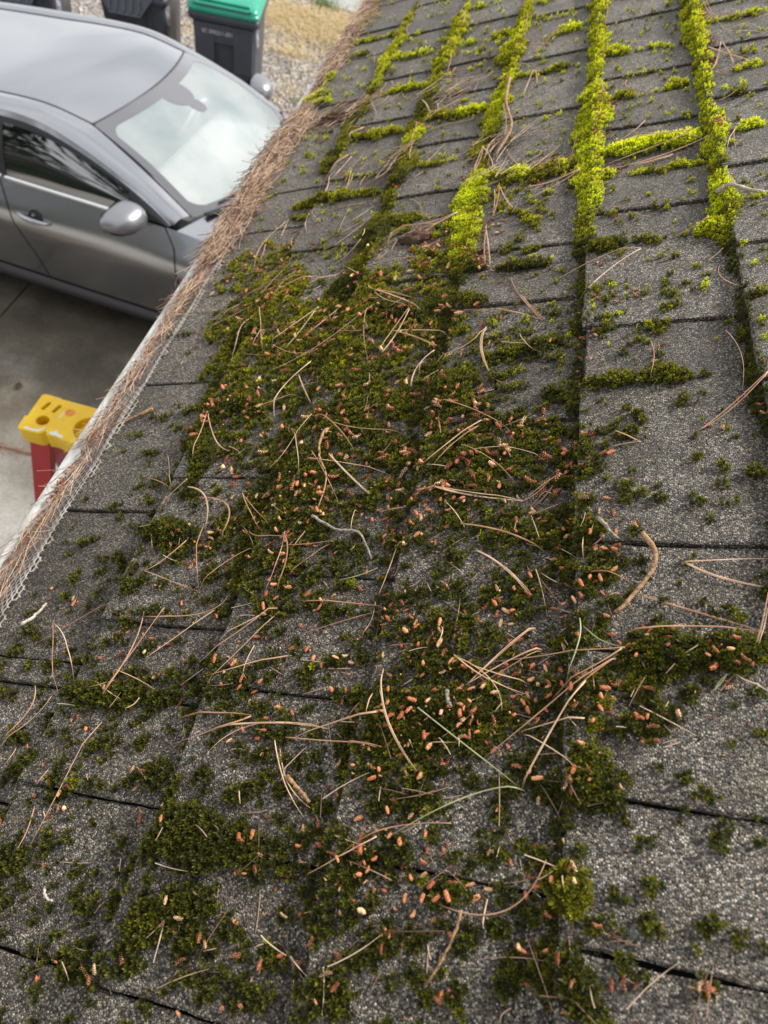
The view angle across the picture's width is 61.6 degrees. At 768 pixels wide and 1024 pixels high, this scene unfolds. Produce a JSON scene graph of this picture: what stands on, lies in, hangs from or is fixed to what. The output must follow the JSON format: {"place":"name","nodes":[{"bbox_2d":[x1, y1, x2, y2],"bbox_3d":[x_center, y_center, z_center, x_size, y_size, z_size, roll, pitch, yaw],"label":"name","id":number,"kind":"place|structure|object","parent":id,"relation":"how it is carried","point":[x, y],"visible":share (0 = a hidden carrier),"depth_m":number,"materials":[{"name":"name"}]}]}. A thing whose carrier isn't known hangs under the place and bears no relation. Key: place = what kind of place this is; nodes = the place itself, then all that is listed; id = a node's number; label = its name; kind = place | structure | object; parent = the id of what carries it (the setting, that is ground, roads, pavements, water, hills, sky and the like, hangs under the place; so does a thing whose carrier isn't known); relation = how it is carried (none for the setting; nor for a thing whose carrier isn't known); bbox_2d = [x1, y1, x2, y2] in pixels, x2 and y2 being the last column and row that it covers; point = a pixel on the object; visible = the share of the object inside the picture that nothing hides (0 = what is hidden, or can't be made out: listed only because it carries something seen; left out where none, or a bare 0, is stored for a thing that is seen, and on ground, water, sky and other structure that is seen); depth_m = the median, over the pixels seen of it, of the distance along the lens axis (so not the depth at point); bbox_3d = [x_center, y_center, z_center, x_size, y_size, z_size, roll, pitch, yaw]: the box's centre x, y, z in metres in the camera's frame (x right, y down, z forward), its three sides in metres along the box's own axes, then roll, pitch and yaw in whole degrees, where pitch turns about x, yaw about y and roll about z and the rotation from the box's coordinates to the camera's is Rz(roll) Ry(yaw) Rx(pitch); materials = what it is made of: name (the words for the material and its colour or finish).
{"place":"outdoors","nodes":[
{"label":"outdoors","id":0,"kind":"place"},
{"bbox_2d":[0,272,154,555],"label":"driveway","id":1,"kind":"structure","parent":0,"point":[63,346],"depth_m":4.33,"materials":[{"name":"concrete"}]},
{"bbox_2d":[0,442,30,457],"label":"joint needles","id":2,"kind":"object","parent":1,"relation":"on","point":[17,449],"visible":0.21,"depth_m":3.87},
{"bbox_2d":[18,394,96,501],"bbox_3d":[-1.000,0.226,2.634,1.042,1.753,0.493,15,55,-1],"label":"step ladder","id":3,"kind":"object","parent":1,"relation":"on","point":[47,424],"visible":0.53,"depth_m":1.93,"materials":[{"name":"yellow plastic"}]},
{"bbox_2d":[0,2,288,321],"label":"car","id":4,"kind":"object","parent":1,"relation":"on","point":[125,148],"visible":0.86,"depth_m":3.95,"materials":[{"name":"grey paint"}]},
{"bbox_3d":[1.780,-0.452,3.099,3.960,2.620,7.400,15,55,-1],"label":"house","id":5,"kind":"object","parent":1,"relation":"on","visible":0},
{"bbox_2d":[0,1,380,627],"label":"gutter","id":6,"kind":"object","parent":5,"relation":"on","point":[71,457],"visible":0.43,"depth_m":0.82,"materials":[{"name":"paint"}]},
{"bbox_2d":[0,4,369,589],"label":"gutter cones","id":7,"kind":"object","parent":6,"relation":"on","point":[58,483],"visible":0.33,"depth_m":0.83,"materials":[{"name":"plant"}]},
{"bbox_2d":[0,0,385,605],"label":"needle litter","id":8,"kind":"object","parent":6,"relation":"on","point":[266,162],"visible":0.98,"depth_m":1.09,"materials":[{"name":"plant"}]},
{"bbox_2d":[0,0,767,1023],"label":"roof","id":9,"kind":"structure","parent":5,"relation":"on","point":[692,870],"depth_m":0.53,"materials":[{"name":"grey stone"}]},
{"bbox_2d":[1,686,35,745],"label":"pine needle","id":10,"kind":"object","parent":9,"relation":"on","point":[26,712],"visible":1,"depth_m":0.57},
{"bbox_2d":[0,696,51,747],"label":"pine needle","id":11,"kind":"object","parent":9,"relation":"on","point":[28,721],"visible":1,"depth_m":0.57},
{"bbox_2d":[20,603,46,625],"bbox_3d":[-0.351,0.103,0.648,0.005,0.005,0.031,33,57,12],"label":"twig","id":12,"kind":"object","parent":9,"relation":"on","point":[22,623],"visible":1,"depth_m":0.65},
{"bbox_2d":[43,887,52,901],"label":"twig","id":13,"kind":"object","parent":9,"relation":"on","point":[45,895],"visible":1,"depth_m":0.46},
{"bbox_2d":[54,623,73,677],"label":"pine needle","id":14,"kind":"object","parent":9,"relation":"on","point":[67,647],"visible":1,"depth_m":0.61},
{"bbox_2d":[29,722,101,846],"bbox_3d":[-0.251,0.212,0.509,0.011,0.008,0.098,-2,52,22],"label":"pine needle","id":15,"kind":"object","parent":9,"relation":"on","point":[66,774],"visible":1,"depth_m":0.51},
{"bbox_2d":[32,604,105,645],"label":"pine needle","id":16,"kind":"object","parent":9,"relation":"on","point":[74,621],"visible":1,"depth_m":0.63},
{"bbox_2d":[102,611,144,693],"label":"pine needle","id":17,"kind":"object","parent":9,"relation":"on","point":[129,651],"visible":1,"depth_m":0.57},
{"bbox_2d":[113,407,153,427],"bbox_3d":[-0.320,-0.115,0.821,0.056,0.037,0.006,-15,61,-20],"label":"twig","id":18,"kind":"object","parent":9,"relation":"on","point":[146,411],"visible":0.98,"depth_m":0.81,"materials":[{"name":"wood"}]},
{"bbox_2d":[104,607,164,689],"bbox_3d":[-0.220,0.120,0.568,0.004,0.012,0.086,26,56,7],"label":"pine needle","id":19,"kind":"object","parent":9,"relation":"on","point":[135,646],"visible":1,"depth_m":0.57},
{"bbox_2d":[147,609,214,656],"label":"pine needle","id":20,"kind":"object","parent":9,"relation":"on","point":[184,630],"visible":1,"depth_m":0.57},
{"bbox_2d":[144,595,228,616],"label":"pine needle","id":21,"kind":"object","parent":9,"relation":"on","point":[185,615],"visible":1,"depth_m":0.58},
{"bbox_2d":[188,486,207,524],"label":"pine needle","id":22,"kind":"object","parent":9,"relation":"on","point":[205,499],"visible":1,"depth_m":0.67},
{"bbox_2d":[165,715,250,746],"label":"pine needle","id":23,"kind":"object","parent":9,"relation":"on","point":[215,728],"visible":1,"depth_m":0.49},
{"bbox_2d":[197,497,229,540],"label":"pine needle","id":24,"kind":"object","parent":9,"relation":"on","point":[226,505],"visible":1,"depth_m":0.65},
{"bbox_2d":[181,711,249,717],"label":"pine needle","id":25,"kind":"object","parent":9,"relation":"on","point":[212,712],"visible":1,"depth_m":0.50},
{"bbox_2d":[198,608,277,663],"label":"pine needle","id":26,"kind":"object","parent":9,"relation":"on","point":[237,631],"visible":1,"depth_m":0.54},
{"bbox_2d":[207,613,276,684],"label":"pine needle","id":27,"kind":"object","parent":9,"relation":"on","point":[242,646],"visible":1,"depth_m":0.53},
{"bbox_2d":[206,655,290,675],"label":"pine needle","id":28,"kind":"object","parent":9,"relation":"on","point":[253,662],"visible":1,"depth_m":0.52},
{"bbox_2d":[205,722,327,755],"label":"pine needle","id":29,"kind":"object","parent":9,"relation":"on","point":[255,724],"visible":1,"depth_m":0.49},
{"bbox_2d":[212,722,329,730],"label":"pine needle","id":30,"kind":"object","parent":9,"relation":"on","point":[267,723],"visible":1,"depth_m":0.48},
{"bbox_2d":[276,532,287,592],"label":"pine needle","id":31,"kind":"object","parent":9,"relation":"on","point":[285,560],"visible":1,"depth_m":0.57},
{"bbox_2d":[274,740,303,816],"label":"pine needle","id":32,"kind":"object","parent":9,"relation":"on","point":[282,775],"visible":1,"depth_m":0.45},
{"bbox_2d":[273,361,310,413],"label":"pine needle","id":33,"kind":"object","parent":9,"relation":"on","point":[285,384],"visible":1,"depth_m":0.75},
{"bbox_2d":[280,747,308,806],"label":"pine needle","id":34,"kind":"object","parent":9,"relation":"on","point":[286,779],"visible":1,"depth_m":0.45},
{"bbox_2d":[285,774,309,803],"bbox_3d":[-0.060,0.192,0.448,0.026,0.008,0.018,-2,52,22],"label":"twig","id":35,"kind":"object","parent":9,"relation":"on","point":[295,785],"visible":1,"depth_m":0.45,"materials":[{"name":"brown plant"}]},
{"bbox_2d":[267,305,371,373],"bbox_3d":[-0.076,-0.205,0.782,0.144,0.064,0.010,-24,64,-24],"label":"pine needle","id":36,"kind":"object","parent":9,"relation":"on","point":[323,341],"visible":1,"depth_m":0.78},
{"bbox_2d":[318,427,330,469],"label":"twig","id":37,"kind":"object","parent":9,"relation":"on","point":[319,443],"visible":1,"depth_m":0.65,"materials":[{"name":"wood"}]},
{"bbox_2d":[286,737,374,746],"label":"pine needle","id":38,"kind":"object","parent":9,"relation":"on","point":[324,740],"visible":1,"depth_m":0.46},
{"bbox_2d":[316,110,348,125],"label":"debris clump","id":39,"kind":"object","parent":9,"relation":"on","point":[332,115],"visible":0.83,"depth_m":1.27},
{"bbox_2d":[295,710,376,737],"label":"pine needle","id":40,"kind":"object","parent":9,"relation":"on","point":[362,713],"visible":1,"depth_m":0.46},
{"bbox_2d":[303,600,378,605],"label":"pine needle","id":41,"kind":"object","parent":9,"relation":"on","point":[338,601],"visible":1,"depth_m":0.53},
{"bbox_2d":[306,836,376,876],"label":"pine needle","id":42,"kind":"object","parent":9,"relation":"on","point":[344,853],"visible":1,"depth_m":0.40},
{"bbox_2d":[304,610,381,633],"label":"pine needle","id":43,"kind":"object","parent":9,"relation":"on","point":[338,622],"visible":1,"depth_m":0.53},
{"bbox_2d":[306,458,386,473],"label":"pine needle","id":44,"kind":"object","parent":9,"relation":"on","point":[345,462],"visible":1,"depth_m":0.63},
{"bbox_2d":[329,454,369,493],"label":"pine needle","id":45,"kind":"object","parent":9,"relation":"on","point":[347,473],"visible":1,"depth_m":0.61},
{"bbox_2d":[321,20,410,172],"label":"moss ridge","id":46,"kind":"structure","parent":9,"relation":"on","point":[354,122],"depth_m":1.17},
{"bbox_2d":[0,76,733,1023],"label":"needle drift","id":47,"kind":"object","parent":9,"relation":"on","point":[352,108],"visible":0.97,"depth_m":0.48,"materials":[{"name":"plant"}]},
{"bbox_2d":[0,0,766,1023],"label":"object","id":48,"kind":"object","parent":9,"relation":"on","point":[328,1010],"visible":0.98,"depth_m":0.49,"materials":[{"name":"plant"}]},
{"bbox_2d":[311,514,371,558],"bbox_3d":[-0.035,0.019,0.578,0.076,0.025,0.013,42,59,17],"label":"twig","id":49,"kind":"object","parent":48,"relation":"on","point":[339,530],"visible":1,"depth_m":0.57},
{"bbox_2d":[374,290,419,309],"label":"pine needle","id":50,"kind":"object","parent":48,"relation":"on","point":[396,296],"visible":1,"depth_m":0.78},
{"bbox_2d":[443,890,450,903],"bbox_3d":[0.037,0.223,0.374,0.003,0.004,0.008,-31,27,-2],"label":"pollen cone","id":51,"kind":"object","parent":48,"relation":"on","point":[447,897],"visible":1,"depth_m":0.37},
{"bbox_2d":[444,689,451,706],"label":"twig","id":52,"kind":"object","parent":48,"relation":"on","point":[448,701],"visible":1,"depth_m":0.44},
{"bbox_2d":[0,3,767,1023],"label":"fallen cones","id":53,"kind":"object","parent":9,"relation":"on","point":[446,485],"visible":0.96,"depth_m":0.60,"materials":[{"name":"plant"}]},
{"bbox_2d":[0,0,767,1023],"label":"moss strip","id":54,"kind":"object","parent":9,"relation":"on","point":[184,834],"visible":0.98,"depth_m":0.54,"materials":[{"name":"plant"}]},
{"bbox_2d":[417,707,520,788],"bbox_3d":[0.055,0.154,0.421,0.083,0.019,0.001,40,58,16],"label":"pine needle","id":55,"kind":"object","parent":54,"relation":"on","point":[462,742],"visible":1,"depth_m":0.42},
{"bbox_2d":[344,822,450,851],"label":"pine needle","id":56,"kind":"object","parent":9,"relation":"on","point":[402,825],"visible":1,"depth_m":0.40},
{"bbox_2d":[380,668,415,770],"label":"pine needle","id":57,"kind":"object","parent":9,"relation":"on","point":[390,727],"visible":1,"depth_m":0.44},
{"bbox_2d":[332,23,464,298],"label":"moss ridge","id":58,"kind":"structure","parent":9,"relation":"on","point":[344,285],"depth_m":0.91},
{"bbox_2d":[388,223,435,245],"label":"pine needle","id":59,"kind":"object","parent":9,"relation":"on","point":[408,225],"visible":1,"depth_m":0.89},
{"bbox_2d":[391,329,433,346],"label":"pine needle","id":60,"kind":"object","parent":9,"relation":"on","point":[414,336],"visible":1,"depth_m":0.72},
{"bbox_2d":[397,230,432,245],"bbox_3d":[0.039,-0.371,0.869,0.055,0.012,0.029,-2,52,22],"label":"debris clump","id":61,"kind":"object","parent":9,"relation":"on","point":[414,238],"visible":1,"depth_m":0.86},
{"bbox_2d":[424,909,461,985],"bbox_3d":[0.035,0.247,0.364,0.005,0.008,0.042,30,56,10],"label":"twig","id":62,"kind":"object","parent":9,"relation":"on","point":[456,929],"visible":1,"depth_m":0.36,"materials":[{"name":"brown plant"}]},
{"bbox_2d":[424,420,483,461],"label":"pine needle","id":63,"kind":"object","parent":9,"relation":"on","point":[456,436],"visible":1,"depth_m":0.60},
{"bbox_2d":[392,786,524,834],"bbox_3d":[0.046,0.183,0.401,0.083,0.029,0.008,-9,59,-16],"label":"pine needle","id":64,"kind":"object","parent":9,"relation":"on","point":[463,798],"visible":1,"depth_m":0.40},
{"bbox_2d":[426,485,519,499],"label":"pine needle","id":65,"kind":"object","parent":9,"relation":"on","point":[472,492],"visible":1,"depth_m":0.55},
{"bbox_2d":[425,486,522,500],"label":"pine needle","id":66,"kind":"object","parent":9,"relation":"on","point":[469,494],"visible":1,"depth_m":0.56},
{"bbox_2d":[456,656,501,705],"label":"pine needle","id":67,"kind":"object","parent":9,"relation":"on","point":[484,673],"visible":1,"depth_m":0.45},
{"bbox_2d":[428,8,530,357],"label":"moss ridge","id":68,"kind":"structure","parent":9,"relation":"on","point":[467,250],"depth_m":0.85,"materials":[{"name":"plant"}]},
{"bbox_2d":[454,654,521,692],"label":"pine needle","id":69,"kind":"object","parent":9,"relation":"on","point":[484,676],"visible":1,"depth_m":0.45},
{"bbox_2d":[438,860,546,915],"bbox_3d":[0.063,0.215,0.373,0.060,0.004,0.035,-2,52,22],"label":"pine needle","id":70,"kind":"object","parent":9,"relation":"on","point":[503,910],"visible":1,"depth_m":0.37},
{"bbox_2d":[472,665,526,683],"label":"pine needle","id":71,"kind":"object","parent":9,"relation":"on","point":[499,674],"visible":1,"depth_m":0.45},
{"bbox_2d":[466,627,535,684],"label":"pine needle","id":72,"kind":"object","parent":9,"relation":"on","point":[499,653],"visible":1,"depth_m":0.46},
{"bbox_2d":[461,523,544,551],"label":"pine needle","id":73,"kind":"object","parent":9,"relation":"on","point":[502,531],"visible":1,"depth_m":0.52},
{"bbox_2d":[475,550,530,597],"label":"pine needle","id":74,"kind":"object","parent":9,"relation":"on","point":[508,571],"visible":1,"depth_m":0.50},
{"bbox_2d":[494,77,512,156],"bbox_3d":[0.192,-0.621,1.004,0.020,0.018,0.254,14,55,-2],"label":"twig","id":75,"kind":"object","parent":9,"relation":"on","point":[508,113],"visible":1,"depth_m":0.99,"materials":[{"name":"wood"}]},
{"bbox_2d":[467,647,542,683],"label":"pine needle","id":76,"kind":"object","parent":9,"relation":"on","point":[509,660],"visible":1,"depth_m":0.45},
{"bbox_2d":[478,629,533,675],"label":"pine needle","id":77,"kind":"object","parent":9,"relation":"on","point":[506,648],"visible":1,"depth_m":0.46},
{"bbox_2d":[476,651,541,685],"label":"pine needle","id":78,"kind":"object","parent":9,"relation":"on","point":[513,664],"visible":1,"depth_m":0.45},
{"bbox_2d":[531,775,543,780],"bbox_3d":[0.095,0.165,0.400,0.008,0.003,0.003,-16,47,19],"label":"pollen cone","id":79,"kind":"object","parent":9,"relation":"on","point":[537,777],"visible":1,"depth_m":0.40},
{"bbox_2d":[523,734,572,764],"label":"pine needle","id":80,"kind":"object","parent":9,"relation":"on","point":[547,746],"visible":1,"depth_m":0.41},
{"bbox_2d":[520,168,579,191],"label":"pine needle","id":81,"kind":"object","parent":9,"relation":"on","point":[552,180],"visible":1,"depth_m":0.84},
{"bbox_2d":[485,658,615,756],"bbox_3d":[0.109,0.127,0.424,0.104,0.048,0.005,-25,65,-25],"label":"pine needle","id":82,"kind":"object","parent":9,"relation":"on","point":[551,702],"visible":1,"depth_m":0.42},
{"bbox_2d":[519,716,584,733],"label":"pine needle","id":83,"kind":"object","parent":9,"relation":"on","point":[555,720],"visible":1,"depth_m":0.41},
{"bbox_2d":[522,680,585,786],"bbox_3d":[0.107,0.140,0.410,0.005,0.031,0.074,33,57,11],"label":"pine needle","id":84,"kind":"object","parent":9,"relation":"on","point":[551,729],"visible":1,"depth_m":0.41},
{"bbox_2d":[483,647,624,662],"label":"pine needle","id":85,"kind":"object","parent":9,"relation":"on","point":[563,652],"visible":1,"depth_m":0.43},
{"bbox_2d":[565,618,580,685],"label":"pine needle","id":86,"kind":"object","parent":9,"relation":"on","point":[576,646],"visible":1,"depth_m":0.43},
{"bbox_2d":[548,3,609,944],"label":"moss ridge","id":87,"kind":"structure","parent":9,"relation":"on","point":[558,833],"depth_m":0.72,"materials":[{"name":"plant"}]},
{"bbox_2d":[555,647,621,695],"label":"pine needle","id":88,"kind":"object","parent":9,"relation":"on","point":[588,668],"visible":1,"depth_m":0.42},
{"bbox_2d":[576,658,617,688],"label":"pine needle","id":89,"kind":"object","parent":9,"relation":"on","point":[595,671],"visible":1,"depth_m":0.42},
{"bbox_2d":[582,625,623,646],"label":"pine needle","id":90,"kind":"object","parent":9,"relation":"on","point":[599,638],"visible":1,"depth_m":0.43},
{"bbox_2d":[596,516,618,538],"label":"twig","id":91,"kind":"object","parent":9,"relation":"on","point":[606,526],"visible":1,"depth_m":0.48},
{"bbox_2d":[587,248,640,288],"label":"pine needle","id":92,"kind":"object","parent":9,"relation":"on","point":[614,265],"visible":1,"depth_m":0.69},
{"bbox_2d":[614,531,657,613],"bbox_3d":[0.181,0.042,0.462,0.031,0.006,0.068,-2,52,23],"label":"twig","id":93,"kind":"object","parent":9,"relation":"on","point":[648,541],"visible":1,"depth_m":0.46,"materials":[{"name":"brown plant"}]},
{"bbox_2d":[616,129,688,140],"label":"pine needle","id":94,"kind":"object","parent":9,"relation":"on","point":[655,133],"visible":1,"depth_m":0.81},
{"bbox_2d":[605,132,701,164],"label":"pine needle","id":95,"kind":"object","parent":9,"relation":"on","point":[658,144],"visible":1,"depth_m":0.81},
{"bbox_2d":[609,135,710,168],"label":"pine needle","id":96,"kind":"object","parent":9,"relation":"on","point":[663,154],"visible":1,"depth_m":0.80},
{"bbox_2d":[629,625,764,632],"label":"pine needle","id":97,"kind":"object","parent":9,"relation":"on","point":[686,626],"visible":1,"depth_m":0.43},
{"bbox_2d":[639,594,765,632],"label":"pine needle","id":98,"kind":"object","parent":9,"relation":"on","point":[696,611],"visible":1,"depth_m":0.44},
{"bbox_2d":[680,0,767,429],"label":"moss ridge","id":99,"kind":"structure","parent":9,"relation":"on","point":[765,417],"depth_m":0.69,"materials":[{"name":"plant"}]},
{"bbox_2d":[685,562,767,587],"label":"pine needle","id":100,"kind":"object","parent":9,"relation":"on","point":[712,574],"visible":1,"depth_m":0.45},
{"bbox_2d":[685,558,767,561],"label":"pine needle","id":101,"kind":"object","parent":9,"relation":"on","point":[725,559],"visible":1,"depth_m":0.45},
{"bbox_2d":[708,47,751,60],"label":"pine needle","id":102,"kind":"object","parent":9,"relation":"on","point":[728,54],"visible":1,"depth_m":0.90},
{"bbox_2d":[697,372,767,430],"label":"pine needle","id":103,"kind":"object","parent":9,"relation":"on","point":[738,402],"visible":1,"depth_m":0.53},
{"bbox_2d":[698,371,767,430],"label":"pine needle","id":104,"kind":"object","parent":9,"relation":"on","point":[737,399],"visible":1,"depth_m":0.53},
{"bbox_2d":[715,181,767,193],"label":"twig","id":105,"kind":"object","parent":9,"relation":"on","point":[731,183],"visible":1,"depth_m":0.69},
{"bbox_2d":[756,594,767,641],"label":"pine needle","id":106,"kind":"object","parent":9,"relation":"on","point":[762,619],"visible":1,"depth_m":0.42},
{"bbox_2d":[89,0,329,55],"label":"ground","id":107,"kind":"structure","parent":0,"point":[95,7],"depth_m":7.58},
{"bbox_2d":[70,0,353,113],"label":"gravel bed","id":108,"kind":"object","parent":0,"point":[83,6],"visible":0.06,"depth_m":7.27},
{"bbox_2d":[0,0,71,11],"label":"wheelie bin","id":109,"kind":"object","parent":108,"relation":"on","point":[62,5],"visible":0.07,"depth_m":5.26,"materials":[{"name":"plastic"}]},
{"bbox_2d":[101,0,180,43],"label":"wheelie bin","id":110,"kind":"object","parent":108,"relation":"on","point":[163,17],"visible":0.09,"depth_m":5.47,"materials":[{"name":"plastic"}]},
{"bbox_2d":[186,0,268,81],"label":"wheelie bin","id":111,"kind":"object","parent":108,"relation":"on","point":[228,35],"visible":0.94,"depth_m":5.46,"materials":[{"name":"plastic"}]},
{"bbox_2d":[184,0,360,111],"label":"dry grass","id":112,"kind":"structure","parent":108,"relation":"on","point":[299,24],"depth_m":7.81,"materials":[{"name":"plant"}]},
{"bbox_2d":[265,0,348,106],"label":"weeds","id":113,"kind":"object","parent":108,"relation":"on","point":[326,3],"visible":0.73,"depth_m":8.19,"materials":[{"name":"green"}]},
{"bbox_2d":[316,0,364,13],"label":"road","id":114,"kind":"structure","parent":0,"point":[343,4],"depth_m":8.35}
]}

